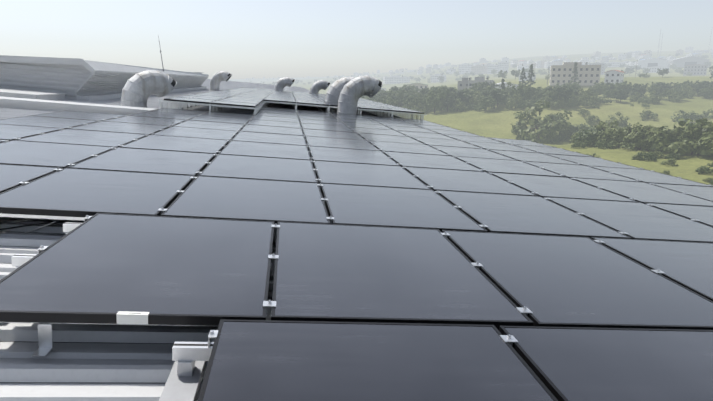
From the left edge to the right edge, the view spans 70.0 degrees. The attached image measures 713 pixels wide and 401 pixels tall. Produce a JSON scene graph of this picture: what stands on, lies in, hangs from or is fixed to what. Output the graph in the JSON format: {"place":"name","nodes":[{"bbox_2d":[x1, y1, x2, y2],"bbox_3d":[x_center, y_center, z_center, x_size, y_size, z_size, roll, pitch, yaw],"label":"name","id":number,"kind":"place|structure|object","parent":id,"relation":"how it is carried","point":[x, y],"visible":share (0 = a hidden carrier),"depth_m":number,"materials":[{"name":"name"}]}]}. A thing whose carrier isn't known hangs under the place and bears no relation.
{"place":"outdoors","nodes":[
{"label":"outdoors","id":0,"kind":"place"},
{"bbox_2d":[0,221,83,233],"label":"cables","id":1,"kind":"object","parent":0,"point":[49,223],"visible":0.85,"depth_m":2.99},
{"bbox_2d":[31,311,149,356],"bbox_3d":[-0.903,0.462,1.744,0.382,0.201,0.084,3,13,-8],"label":"mounting bracket","id":2,"kind":"object","parent":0,"point":[45,341],"visible":0.98,"depth_m":1.73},
{"bbox_2d":[0,79,396,400],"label":"roof","id":3,"kind":"structure","parent":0,"point":[99,362],"depth_m":1.84,"materials":[{"name":"grey metal"}]},
{"bbox_2d":[0,0,712,78],"label":"sky","id":4,"kind":"structure","parent":0,"point":[243,39],"materials":[{"name":"white"}]},
{"bbox_2d":[457,77,471,90],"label":"building","id":5,"kind":"structure","parent":0,"point":[463,84],"depth_m":284.00,"materials":[{"name":"concrete"}]},
{"bbox_2d":[228,50,712,184],"bbox_3d":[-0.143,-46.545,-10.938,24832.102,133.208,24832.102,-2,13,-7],"label":"grassy terrain","id":6,"kind":"structure","parent":0,"point":[492,122],"depth_m":199.71,"materials":[{"name":"green plant"}]},
{"bbox_2d":[382,98,396,105],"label":"round tree","id":7,"kind":"object","parent":6,"relation":"on","point":[391,102],"visible":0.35,"depth_m":210.38,"materials":[{"name":"green plant"}]},
{"bbox_2d":[384,90,403,106],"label":"round tree","id":8,"kind":"object","parent":6,"relation":"on","point":[390,92],"visible":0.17,"depth_m":225.16,"materials":[{"name":"green plant"}]},
{"bbox_2d":[383,76,409,83],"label":"building","id":9,"kind":"structure","parent":6,"relation":"on","point":[393,80],"depth_m":815.86,"materials":[{"name":"white paint"}]},
{"bbox_2d":[392,95,406,107],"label":"round tree","id":10,"kind":"object","parent":6,"relation":"on","point":[401,104],"visible":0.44,"depth_m":221.59,"materials":[{"name":"green plant"}]},
{"bbox_2d":[392,89,410,99],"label":"round tree","id":11,"kind":"object","parent":6,"relation":"on","point":[398,91],"visible":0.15,"depth_m":230.86,"materials":[{"name":"green plant"}]},
{"bbox_2d":[402,98,414,107],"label":"round tree","id":12,"kind":"object","parent":6,"relation":"on","point":[405,101],"visible":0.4,"depth_m":214.26,"materials":[{"name":"green plant"}]},
{"bbox_2d":[406,94,425,107],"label":"round tree","id":13,"kind":"object","parent":6,"relation":"on","point":[418,99],"visible":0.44,"depth_m":213.63,"materials":[{"name":"green plant"}]},
{"bbox_2d":[407,83,427,91],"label":"building","id":14,"kind":"structure","parent":6,"relation":"on","point":[419,85],"depth_m":338.71,"materials":[{"name":"beige concrete"}]},
{"bbox_2d":[420,88,437,94],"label":"round tree","id":15,"kind":"object","parent":6,"relation":"on","point":[424,91],"visible":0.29,"depth_m":227.65,"materials":[{"name":"green plant"}]},
{"bbox_2d":[422,90,446,112],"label":"round tree","id":16,"kind":"object","parent":6,"relation":"on","point":[433,103],"visible":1,"depth_m":206.50,"materials":[{"name":"green plant"}]},
{"bbox_2d":[431,74,445,82],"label":"building","id":17,"kind":"structure","parent":6,"relation":"on","point":[434,79],"depth_m":739.32,"materials":[{"name":"white paint"}]},
{"bbox_2d":[433,88,453,107],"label":"round tree","id":18,"kind":"object","parent":6,"relation":"on","point":[440,90],"visible":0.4,"depth_m":211.32,"materials":[{"name":"green plant"}]},
{"bbox_2d":[452,90,473,102],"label":"round tree","id":19,"kind":"object","parent":6,"relation":"on","point":[467,98],"visible":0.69,"depth_m":211.38,"materials":[{"name":"green plant"}]},
{"bbox_2d":[459,64,471,73],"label":"building","id":20,"kind":"structure","parent":6,"relation":"on","point":[464,68],"depth_m":923.53,"materials":[{"name":"white paint"}]},
{"bbox_2d":[469,91,483,104],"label":"round tree","id":21,"kind":"object","parent":6,"relation":"on","point":[473,100],"visible":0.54,"depth_m":212.74,"materials":[{"name":"green plant"}]},
{"bbox_2d":[469,82,484,89],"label":"round tree","id":22,"kind":"object","parent":6,"relation":"on","point":[478,86],"visible":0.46,"depth_m":239.81,"materials":[{"name":"green plant"}]},
{"bbox_2d":[471,65,486,74],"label":"building","id":23,"kind":"structure","parent":6,"relation":"on","point":[476,69],"depth_m":840.47,"materials":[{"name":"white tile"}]},
{"bbox_2d":[468,77,493,87],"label":"building","id":24,"kind":"structure","parent":6,"relation":"on","point":[476,80],"depth_m":268.94,"materials":[{"name":"concrete"}]},
{"bbox_2d":[478,96,496,110],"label":"round tree","id":25,"kind":"object","parent":6,"relation":"on","point":[487,101],"visible":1,"depth_m":201.88,"materials":[{"name":"green plant"}]},
{"bbox_2d":[479,81,499,89],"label":"round tree","id":26,"kind":"object","parent":6,"relation":"on","point":[492,85],"visible":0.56,"depth_m":241.13,"materials":[{"name":"green plant"}]},
{"bbox_2d":[483,89,508,108],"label":"round tree","id":27,"kind":"object","parent":6,"relation":"on","point":[495,95],"visible":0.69,"depth_m":205.04,"materials":[{"name":"green plant"}]},
{"bbox_2d":[489,88,506,106],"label":"round tree","id":28,"kind":"object","parent":6,"relation":"on","point":[504,100],"visible":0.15,"depth_m":208.95,"materials":[{"name":"green plant"}]},
{"bbox_2d":[497,70,507,78],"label":"round tree","id":29,"kind":"object","parent":6,"relation":"on","point":[504,75],"visible":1,"depth_m":420.27,"materials":[{"name":"green plant"}]},
{"bbox_2d":[497,61,508,73],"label":"building","id":30,"kind":"structure","parent":6,"relation":"on","point":[503,66],"depth_m":784.17,"materials":[{"name":"white paint"}]},
{"bbox_2d":[508,84,531,99],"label":"round tree","id":31,"kind":"object","parent":6,"relation":"on","point":[515,90],"visible":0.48,"depth_m":208.16,"materials":[{"name":"green plant"}]},
{"bbox_2d":[518,67,526,84],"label":"conifer tree","id":32,"kind":"object","parent":6,"relation":"on","point":[523,77],"visible":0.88,"depth_m":258.58,"materials":[{"name":"green plant"}]},
{"bbox_2d":[514,86,532,99],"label":"round tree","id":33,"kind":"object","parent":6,"relation":"on","point":[530,95],"visible":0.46,"depth_m":207.65,"materials":[{"name":"green plant"}]},
{"bbox_2d":[515,99,532,107],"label":"tree","id":34,"kind":"object","parent":6,"relation":"on","point":[522,103],"visible":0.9,"depth_m":201.10,"materials":[{"name":"green plant"}]},
{"bbox_2d":[519,72,535,80],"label":"building","id":35,"kind":"structure","parent":6,"relation":"on","point":[532,77],"depth_m":343.97,"materials":[{"name":"white paint"}]},
{"bbox_2d":[526,64,535,85],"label":"conifer tree","id":36,"kind":"object","parent":6,"relation":"on","point":[530,80],"visible":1,"depth_m":255.08,"materials":[{"name":"green plant"}]},
{"bbox_2d":[532,86,547,97],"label":"round tree","id":37,"kind":"object","parent":6,"relation":"on","point":[536,93],"visible":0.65,"depth_m":209.45,"materials":[{"name":"green plant"}]},
{"bbox_2d":[511,100,571,142],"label":"round tree","id":38,"kind":"object","parent":6,"relation":"on","point":[544,128],"visible":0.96,"depth_m":158.47,"materials":[{"name":"green plant"}]},
{"bbox_2d":[542,92,562,107],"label":"round tree","id":39,"kind":"object","parent":6,"relation":"on","point":[553,103],"visible":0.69,"depth_m":200.65,"materials":[{"name":"green plant"}]},
{"bbox_2d":[546,86,572,101],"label":"round tree","id":40,"kind":"object","parent":6,"relation":"on","point":[559,89],"visible":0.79,"depth_m":201.42,"materials":[{"name":"green plant"}]},
{"bbox_2d":[558,122,574,138],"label":"round tree","id":41,"kind":"object","parent":6,"relation":"on","point":[563,131],"visible":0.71,"depth_m":158.97,"materials":[{"name":"green plant"}]},
{"bbox_2d":[563,85,580,94],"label":"round tree","id":42,"kind":"object","parent":6,"relation":"on","point":[575,88],"visible":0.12,"depth_m":207.97,"materials":[{"name":"green plant"}]},
{"bbox_2d":[566,80,580,91],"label":"round tree","id":43,"kind":"object","parent":6,"relation":"on","point":[574,83],"visible":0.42,"depth_m":248.90,"materials":[{"name":"green plant"}]},
{"bbox_2d":[571,62,577,80],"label":"conifer tree","id":44,"kind":"object","parent":6,"relation":"on","point":[574,71],"visible":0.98,"depth_m":275.09,"materials":[{"name":"green plant"}]},
{"bbox_2d":[549,62,600,85],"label":"building","id":45,"kind":"structure","parent":6,"relation":"on","point":[588,75],"depth_m":279.49,"materials":[{"name":"beige concrete"}]},
{"bbox_2d":[563,124,592,139],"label":"tree","id":46,"kind":"object","parent":6,"relation":"on","point":[578,129],"visible":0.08,"depth_m":158.28,"materials":[{"name":"green plant"}]},
{"bbox_2d":[571,141,586,147],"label":"bush","id":47,"kind":"object","parent":6,"relation":"on","point":[580,145],"visible":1,"depth_m":105.82,"materials":[{"name":"green plant"}]},
{"bbox_2d":[577,109,590,114],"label":"bush","id":48,"kind":"object","parent":6,"relation":"on","point":[581,112],"visible":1,"depth_m":189.75,"materials":[{"name":"green plant"}]},
{"bbox_2d":[576,92,595,105],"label":"round tree","id":49,"kind":"object","parent":6,"relation":"on","point":[584,100],"visible":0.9,"depth_m":202.29,"materials":[{"name":"green plant"}]},
{"bbox_2d":[571,123,602,138],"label":"tree","id":50,"kind":"object","parent":6,"relation":"on","point":[587,127],"visible":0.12,"depth_m":157.10,"materials":[{"name":"green plant"}]},
{"bbox_2d":[578,88,599,103],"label":"round tree","id":51,"kind":"object","parent":6,"relation":"on","point":[590,97],"visible":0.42,"depth_m":207.41,"materials":[{"name":"green plant"}]},
{"bbox_2d":[574,127,605,145],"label":"tree","id":52,"kind":"object","parent":6,"relation":"on","point":[581,137],"visible":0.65,"depth_m":108.63,"materials":[{"name":"green plant"}]},
{"bbox_2d":[584,115,599,122],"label":"bush","id":53,"kind":"object","parent":6,"relation":"on","point":[591,118],"visible":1,"depth_m":180.42,"materials":[{"name":"green plant"}]},
{"bbox_2d":[589,62,604,74],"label":"building","id":54,"kind":"structure","parent":6,"relation":"on","point":[602,68],"depth_m":625.22,"materials":[{"name":"concrete"}]},
{"bbox_2d":[582,130,613,145],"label":"tree","id":55,"kind":"object","parent":6,"relation":"on","point":[594,139],"visible":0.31,"depth_m":107.76,"materials":[{"name":"green plant"}]},
{"bbox_2d":[595,139,614,148],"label":"bush","id":56,"kind":"object","parent":6,"relation":"on","point":[606,145],"visible":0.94,"depth_m":103.70,"materials":[{"name":"green plant"}]},
{"bbox_2d":[594,119,618,132],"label":"round tree","id":57,"kind":"object","parent":6,"relation":"on","point":[601,125],"visible":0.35,"depth_m":109.72,"materials":[{"name":"green plant"}]},
{"bbox_2d":[607,82,620,89],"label":"round tree","id":58,"kind":"object","parent":6,"relation":"on","point":[617,85],"visible":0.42,"depth_m":236.67,"materials":[{"name":"green plant"}]},
{"bbox_2d":[604,62,625,66],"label":"building","id":59,"kind":"structure","parent":6,"relation":"on","point":[615,64],"depth_m":815.56,"materials":[{"name":"white paint"}]},
{"bbox_2d":[598,126,632,146],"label":"tree","id":60,"kind":"object","parent":6,"relation":"on","point":[609,131],"visible":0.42,"depth_m":104.91,"materials":[{"name":"green plant"}]},
{"bbox_2d":[610,88,624,101],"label":"round tree","id":61,"kind":"object","parent":6,"relation":"on","point":[613,92],"visible":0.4,"depth_m":216.24,"materials":[{"name":"green plant"}]},
{"bbox_2d":[604,112,631,127],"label":"round tree","id":62,"kind":"object","parent":6,"relation":"on","point":[622,123],"visible":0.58,"depth_m":175.18,"materials":[{"name":"green plant"}]},
{"bbox_2d":[614,91,628,102],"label":"round tree","id":63,"kind":"object","parent":6,"relation":"on","point":[622,94],"visible":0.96,"depth_m":213.14,"materials":[{"name":"green plant"}]},
{"bbox_2d":[613,127,629,146],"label":"tree","id":64,"kind":"object","parent":6,"relation":"on","point":[619,138],"visible":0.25,"depth_m":104.03,"materials":[{"name":"green plant"}]},
{"bbox_2d":[618,81,632,91],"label":"round tree","id":65,"kind":"object","parent":6,"relation":"on","point":[626,86],"visible":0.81,"depth_m":237.22,"materials":[{"name":"green plant"}]},
{"bbox_2d":[628,92,643,101],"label":"round tree","id":66,"kind":"object","parent":6,"relation":"on","point":[634,98],"visible":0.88,"depth_m":218.26,"materials":[{"name":"green plant"}]},
{"bbox_2d":[622,122,650,147],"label":"bamboo tree","id":67,"kind":"object","parent":6,"relation":"on","point":[628,129],"visible":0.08,"depth_m":102.42,"materials":[{"name":"green plant"}]},
{"bbox_2d":[620,132,653,149],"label":"tree","id":68,"kind":"object","parent":6,"relation":"on","point":[627,139],"visible":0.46,"depth_m":99.51,"materials":[{"name":"green plant"}]},
{"bbox_2d":[631,87,645,96],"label":"round tree","id":69,"kind":"object","parent":6,"relation":"on","point":[639,90],"visible":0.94,"depth_m":225.43,"materials":[{"name":"green plant"}]},
{"bbox_2d":[630,126,651,149],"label":"bamboo tree","id":70,"kind":"object","parent":6,"relation":"on","point":[639,129],"visible":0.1,"depth_m":99.79,"materials":[{"name":"green plant"}]},
{"bbox_2d":[632,83,649,92],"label":"round tree","id":71,"kind":"object","parent":6,"relation":"on","point":[637,86],"visible":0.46,"depth_m":232.37,"materials":[{"name":"green plant"}]},
{"bbox_2d":[631,125,658,149],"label":"bamboo tree","id":72,"kind":"object","parent":6,"relation":"on","point":[642,132],"visible":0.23,"depth_m":98.35,"materials":[{"name":"green plant"}]},
{"bbox_2d":[638,135,653,151],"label":"tree","id":73,"kind":"object","parent":6,"relation":"on","point":[645,146],"visible":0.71,"depth_m":97.47,"materials":[{"name":"green plant"}]},
{"bbox_2d":[636,150,656,160],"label":"bush","id":74,"kind":"object","parent":6,"relation":"on","point":[646,156],"visible":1,"depth_m":87.65,"materials":[{"name":"green plant"}]},
{"bbox_2d":[639,110,657,118],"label":"bush","id":75,"kind":"object","parent":6,"relation":"on","point":[646,114],"visible":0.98,"depth_m":185.45,"materials":[{"name":"green plant"}]},
{"bbox_2d":[634,58,667,67],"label":"building","id":76,"kind":"structure","parent":6,"relation":"on","point":[650,62],"depth_m":748.06,"materials":[{"name":"white paint"}]},
{"bbox_2d":[644,91,662,102],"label":"round tree","id":77,"kind":"object","parent":6,"relation":"on","point":[652,98],"visible":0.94,"depth_m":213.70,"materials":[{"name":"green plant"}]},
{"bbox_2d":[648,151,663,158],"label":"bush","id":78,"kind":"object","parent":6,"relation":"on","point":[657,153],"visible":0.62,"depth_m":89.54,"materials":[{"name":"green plant"}]},
{"bbox_2d":[644,66,669,72],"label":"building","id":79,"kind":"structure","parent":6,"relation":"on","point":[653,69],"depth_m":639.68,"materials":[{"name":"white paint"}]},
{"bbox_2d":[657,69,668,76],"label":"round tree","id":80,"kind":"object","parent":6,"relation":"on","point":[664,71],"visible":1,"depth_m":334.34,"materials":[{"name":"green plant"}]},
{"bbox_2d":[650,126,680,151],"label":"bamboo tree","id":81,"kind":"object","parent":6,"relation":"on","point":[675,131],"visible":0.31,"depth_m":94.75,"materials":[{"name":"green plant"}]},
{"bbox_2d":[660,82,671,89],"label":"round tree","id":82,"kind":"object","parent":6,"relation":"on","point":[663,85],"visible":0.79,"depth_m":244.45,"materials":[{"name":"green plant"}]},
{"bbox_2d":[660,158,678,166],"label":"bush","id":83,"kind":"object","parent":6,"relation":"on","point":[671,161],"visible":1,"depth_m":82.57,"materials":[{"name":"green plant"}]},
{"bbox_2d":[664,152,678,159],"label":"bush","id":84,"kind":"object","parent":6,"relation":"on","point":[676,155],"visible":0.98,"depth_m":88.36,"materials":[{"name":"green plant"}]},
{"bbox_2d":[667,91,682,101],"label":"round tree","id":85,"kind":"object","parent":6,"relation":"on","point":[677,98],"visible":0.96,"depth_m":219.16,"materials":[{"name":"green plant"}]},
{"bbox_2d":[655,130,696,151],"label":"tree","id":86,"kind":"object","parent":6,"relation":"on","point":[683,143],"visible":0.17,"depth_m":90.80,"materials":[{"name":"green plant"}]},
{"bbox_2d":[649,118,712,155],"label":"tree","id":87,"kind":"object","parent":6,"relation":"on","point":[668,145],"visible":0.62,"depth_m":91.34,"materials":[{"name":"green plant"}]},
{"bbox_2d":[670,110,702,121],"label":"bush","id":88,"kind":"object","parent":6,"relation":"on","point":[692,116],"visible":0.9,"depth_m":179.88,"materials":[{"name":"green plant"}]},
{"bbox_2d":[668,56,709,66],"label":"building","id":89,"kind":"structure","parent":6,"relation":"on","point":[683,61],"depth_m":724.67,"materials":[{"name":"concrete"}]},
{"bbox_2d":[683,64,707,74],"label":"building","id":90,"kind":"structure","parent":6,"relation":"on","point":[697,69],"depth_m":537.39,"materials":[{"name":"concrete"}]},
{"bbox_2d":[681,123,711,154],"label":"bamboo tree","id":91,"kind":"object","parent":6,"relation":"on","point":[689,132],"visible":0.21,"depth_m":90.90,"materials":[{"name":"green plant"}]},
{"bbox_2d":[692,83,707,95],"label":"round tree","id":92,"kind":"object","parent":6,"relation":"on","point":[700,85],"visible":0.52,"depth_m":232.69,"materials":[{"name":"green plant"}]},
{"bbox_2d":[691,131,712,156],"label":"tree","id":93,"kind":"object","parent":6,"relation":"on","point":[702,151],"visible":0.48,"depth_m":88.05,"materials":[{"name":"green plant"}]},
{"bbox_2d":[694,123,712,156],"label":"bamboo tree","id":94,"kind":"object","parent":6,"relation":"on","point":[698,134],"visible":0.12,"depth_m":90.04,"materials":[{"name":"green plant"}]},
{"bbox_2d":[695,165,712,173],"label":"bush","id":95,"kind":"object","parent":6,"relation":"on","point":[702,169],"visible":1,"depth_m":75.49,"materials":[{"name":"green plant"}]},
{"bbox_2d":[699,134,712,146],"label":"tree","id":96,"kind":"object","parent":6,"relation":"on","point":[707,140],"visible":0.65,"depth_m":86.27,"materials":[{"name":"green plant"}]},
{"bbox_2d":[700,109,712,118],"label":"bush","id":97,"kind":"object","parent":6,"relation":"on","point":[705,114],"visible":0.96,"depth_m":189.66,"materials":[{"name":"green plant"}]},
{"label":"factory","id":98,"kind":"object","parent":6,"relation":"on","visible":0},
{"bbox_2d":[0,88,65,100],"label":"ledge","id":99,"kind":"object","parent":98,"relation":"on","point":[29,94],"visible":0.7,"depth_m":12.27,"materials":[{"name":"metal"}]},
{"bbox_2d":[0,96,154,114],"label":"roof curb","id":100,"kind":"structure","parent":98,"relation":"on","point":[31,104],"depth_m":10.11,"materials":[{"name":"metal"}]},
{"bbox_2d":[0,55,208,100],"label":"roof structure","id":101,"kind":"object","parent":98,"relation":"on","point":[78,79],"visible":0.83,"depth_m":13.48,"materials":[{"name":"metal"}]},
{"bbox_2d":[120,70,176,107],"bbox_3d":[-5.156,-2.714,12.603,1.434,1.007,0.680,-10,17,-37],"label":"exhaust duct","id":102,"kind":"object","parent":98,"relation":"on","point":[139,89],"visible":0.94,"depth_m":12.31,"materials":[{"name":"grey metal"}]},
{"bbox_2d":[210,71,231,90],"bbox_3d":[-8.525,-7.464,31.956,1.362,1.310,0.705,3,13,-8],"label":"exhaust duct","id":103,"kind":"object","parent":98,"relation":"on","point":[217,78],"visible":0.98,"depth_m":31.70,"materials":[{"name":"grey metal"}]},
{"bbox_2d":[274,77,294,89],"bbox_3d":[-4.651,-7.315,32.835,1.366,1.310,0.673,3,13,-8],"label":"exhaust duct","id":104,"kind":"object","parent":98,"relation":"on","point":[281,83],"visible":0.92,"depth_m":32.55,"materials":[{"name":"grey metal"}]},
{"bbox_2d":[310,80,329,92],"bbox_3d":[-2.408,-7.180,33.127,1.366,1.310,0.673,3,13,-8],"label":"exhaust duct","id":105,"kind":"object","parent":98,"relation":"on","point":[317,86],"visible":0.75,"depth_m":32.84,"materials":[{"name":"grey metal"}]},
{"bbox_2d":[324,76,354,112],"bbox_3d":[-0.398,-3.307,16.387,1.459,1.340,0.664,-4,14,-16],"label":"exhaust duct","id":106,"kind":"object","parent":98,"relation":"on","point":[334,92],"visible":0.35,"depth_m":16.05,"materials":[{"name":"grey metal"}]},
{"bbox_2d":[0,89,712,400],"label":"panel mounting","id":107,"kind":"object","parent":98,"relation":"on","point":[184,379],"visible":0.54,"depth_m":2.22,"materials":[{"name":"silver metal"}]},
{"bbox_2d":[0,87,712,400],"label":"solar panels","id":108,"kind":"object","parent":107,"relation":"on","point":[384,289],"visible":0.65,"depth_m":2.58,"materials":[{"name":"black glass"}]},
{"bbox_2d":[337,75,382,114],"bbox_3d":[0.077,-3.043,15.271,1.464,1.389,0.664,-4,14,-16],"label":"exhaust duct","id":109,"kind":"object","parent":98,"relation":"on","point":[354,90],"visible":0.96,"depth_m":14.98,"materials":[{"name":"grey metal"}]},
{"bbox_2d":[487,64,497,73],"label":"building","id":110,"kind":"structure","parent":0,"point":[490,67],"depth_m":801.44,"materials":[{"name":"white paint"}]},
{"bbox_2d":[544,112,566,121],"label":"tree","id":111,"kind":"object","parent":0,"point":[557,119],"visible":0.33,"depth_m":181.89,"materials":[{"name":"green plant"}]},
{"bbox_2d":[604,70,625,84],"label":"house","id":112,"kind":"structure","parent":0,"point":[613,76],"depth_m":289.84,"materials":[{"name":"white paint"}]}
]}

